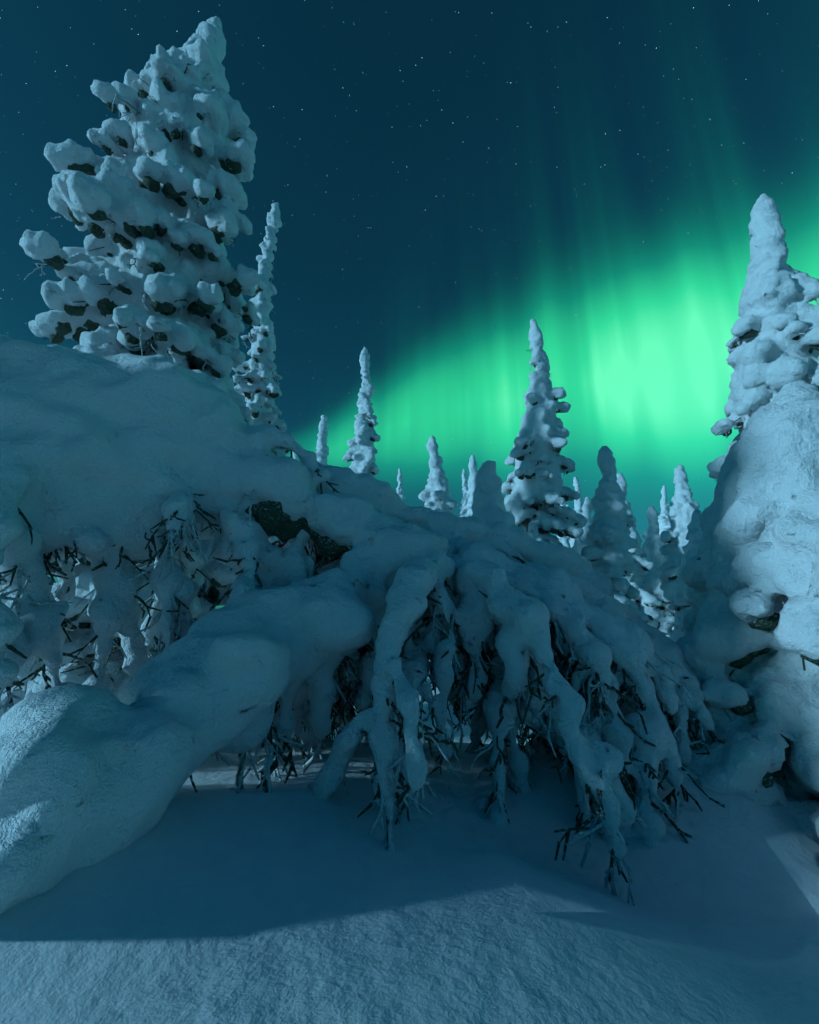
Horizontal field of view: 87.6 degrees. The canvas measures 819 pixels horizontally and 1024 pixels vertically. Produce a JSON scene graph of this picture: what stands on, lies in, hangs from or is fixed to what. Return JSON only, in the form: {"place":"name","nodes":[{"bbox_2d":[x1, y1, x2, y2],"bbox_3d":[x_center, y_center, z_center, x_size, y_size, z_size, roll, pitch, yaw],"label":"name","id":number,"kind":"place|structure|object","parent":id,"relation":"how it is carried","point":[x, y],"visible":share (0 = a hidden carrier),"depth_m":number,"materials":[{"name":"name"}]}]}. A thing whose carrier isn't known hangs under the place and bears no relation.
{"place":"outdoors","nodes":[
{"label":"outdoors","id":0,"kind":"place"},
{"bbox_2d":[0,660,818,1023],"bbox_3d":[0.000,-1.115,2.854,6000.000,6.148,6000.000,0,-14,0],"label":"snow ground","id":1,"kind":"structure","parent":0,"point":[216,898],"depth_m":1.22,"materials":[{"name":"white snow"}]},
{"bbox_2d":[0,16,260,718],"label":"tall spruce","id":2,"kind":"object","parent":1,"relation":"on","point":[154,201],"visible":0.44,"depth_m":5.25,"materials":[{"name":"white plant"}]},
{"bbox_2d":[232,202,289,546],"bbox_3d":[-2.919,-2.110,9.223,1.992,11.376,1.581,9,-17,-33],"label":"spruce","id":3,"kind":"object","parent":1,"relation":"on","point":[260,391],"visible":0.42,"depth_m":9.35,"materials":[{"name":"white plant"}]},
{"bbox_2d":[292,451,297,459],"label":"spruce","id":4,"kind":"object","parent":1,"relation":"on","point":[295,456],"visible":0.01,"depth_m":36.73,"materials":[{"name":"white plant"}]},
{"bbox_2d":[315,415,328,465],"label":"spruce","id":5,"kind":"object","parent":1,"relation":"on","point":[322,451],"visible":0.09,"depth_m":22.81,"materials":[{"name":"white plant"}]},
{"bbox_2d":[342,347,380,476],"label":"spruce","id":6,"kind":"object","parent":1,"relation":"on","point":[362,451],"visible":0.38,"depth_m":16.74,"materials":[{"name":"white plant"}]},
{"bbox_2d":[0,334,731,914],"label":"snow-covered tree","id":7,"kind":"object","parent":1,"relation":"on","point":[372,600],"visible":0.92,"depth_m":2.22,"materials":[{"name":"white snow"}]},
{"bbox_2d":[396,468,404,499],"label":"spruce","id":8,"kind":"object","parent":1,"relation":"on","point":[400,486],"visible":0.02,"depth_m":43.87,"materials":[{"name":"white plant"}]},
{"bbox_2d":[418,435,457,514],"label":"spruce","id":9,"kind":"object","parent":1,"relation":"on","point":[435,494],"visible":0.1,"depth_m":18.68,"materials":[{"name":"white plant"}]},
{"bbox_2d":[458,469,467,516],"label":"spruce","id":10,"kind":"object","parent":1,"relation":"on","point":[464,501],"visible":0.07,"depth_m":46.04,"materials":[{"name":"white plant"}]},
{"bbox_2d":[462,454,477,516],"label":"spruce","id":11,"kind":"object","parent":1,"relation":"on","point":[472,466],"visible":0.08,"depth_m":24.65,"materials":[{"name":"white plant"}]},
{"bbox_2d":[454,460,531,707],"bbox_3d":[1.310,1.180,6.764,1.705,4.223,1.876,6,-15,-24],"label":"spruce","id":12,"kind":"object","parent":1,"relation":"on","point":[488,503],"visible":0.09,"depth_m":6.97,"materials":[{"name":"white plant"}]},
{"bbox_2d":[501,319,586,559],"bbox_3d":[3.289,-0.872,11.998,2.986,10.490,3.010,9,-16,-32],"label":"spruce","id":13,"kind":"object","parent":1,"relation":"on","point":[536,491],"visible":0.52,"depth_m":11.55,"materials":[{"name":"white plant"}]},
{"bbox_2d":[557,485,569,539],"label":"spruce","id":14,"kind":"object","parent":1,"relation":"on","point":[565,505],"visible":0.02,"depth_m":44.35,"materials":[{"name":"white plant"}]},
{"bbox_2d":[557,535,570,547],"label":"spruce","id":15,"kind":"object","parent":1,"relation":"on","point":[564,541],"visible":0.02,"depth_m":28.26,"materials":[{"name":"white plant"}]},
{"bbox_2d":[569,477,583,546],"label":"spruce","id":16,"kind":"object","parent":1,"relation":"on","point":[578,505],"visible":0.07,"depth_m":35.98,"materials":[{"name":"white plant"}]},
{"bbox_2d":[571,497,592,554],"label":"spruce","id":17,"kind":"object","parent":1,"relation":"on","point":[587,508],"visible":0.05,"depth_m":20.37,"materials":[{"name":"white plant"}]},
{"bbox_2d":[581,446,648,620],"bbox_3d":[5.354,1.183,11.751,2.238,6.400,1.949,0,-14,0],"label":"spruce","id":18,"kind":"object","parent":1,"relation":"on","point":[610,542],"visible":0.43,"depth_m":11.68,"materials":[{"name":"white plant"}]},
{"bbox_2d":[634,576,646,622],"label":"spruce","id":19,"kind":"object","parent":1,"relation":"on","point":[640,583],"visible":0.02,"depth_m":22.30,"materials":[{"name":"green plant"}]},
{"bbox_2d":[616,473,670,637],"bbox_3d":[8.580,1.913,16.955,2.674,7.294,1.919,0,-14,0],"label":"spruce","id":20,"kind":"object","parent":1,"relation":"on","point":[646,602],"visible":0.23,"depth_m":16.46,"materials":[{"name":"white plant"}]},
{"bbox_2d":[636,506,675,633],"bbox_3d":[11.938,3.106,20.740,1.947,6.970,2.066,8,-16,-29],"label":"spruce","id":21,"kind":"object","parent":1,"relation":"on","point":[652,544],"visible":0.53,"depth_m":20.50,"materials":[{"name":"white plant"}]},
{"bbox_2d":[658,485,670,534],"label":"spruce","id":22,"kind":"object","parent":1,"relation":"on","point":[664,522],"visible":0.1,"depth_m":45.30,"materials":[{"name":"white plant"}]},
{"bbox_2d":[658,465,698,634],"bbox_3d":[11.474,1.862,17.758,2.435,7.896,2.325,14,-19,-43],"label":"spruce","id":23,"kind":"object","parent":1,"relation":"on","point":[684,505],"visible":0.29,"depth_m":17.72,"materials":[{"name":"white plant"}]},
{"bbox_2d":[663,510,703,641],"bbox_3d":[8.886,2.278,13.183,2.022,4.762,1.867,0,-14,0],"label":"spruce","id":24,"kind":"object","parent":1,"relation":"on","point":[676,590],"visible":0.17,"depth_m":13.11,"materials":[{"name":"white plant"}]},
{"bbox_2d":[671,380,818,844],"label":"spruce","id":25,"kind":"object","parent":1,"relation":"on","point":[748,643],"visible":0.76,"depth_m":2.54,"materials":[{"name":"white plant"}]},
{"bbox_2d":[707,193,818,481],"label":"tall spruce","id":26,"kind":"object","parent":1,"relation":"on","point":[772,345],"visible":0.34,"depth_m":6.65,"materials":[{"name":"white plant"}]},
{"bbox_2d":[0,0,818,608],"label":"sky","id":27,"kind":"structure","parent":0,"point":[445,177],"materials":[{"name":"teal"}]}
]}

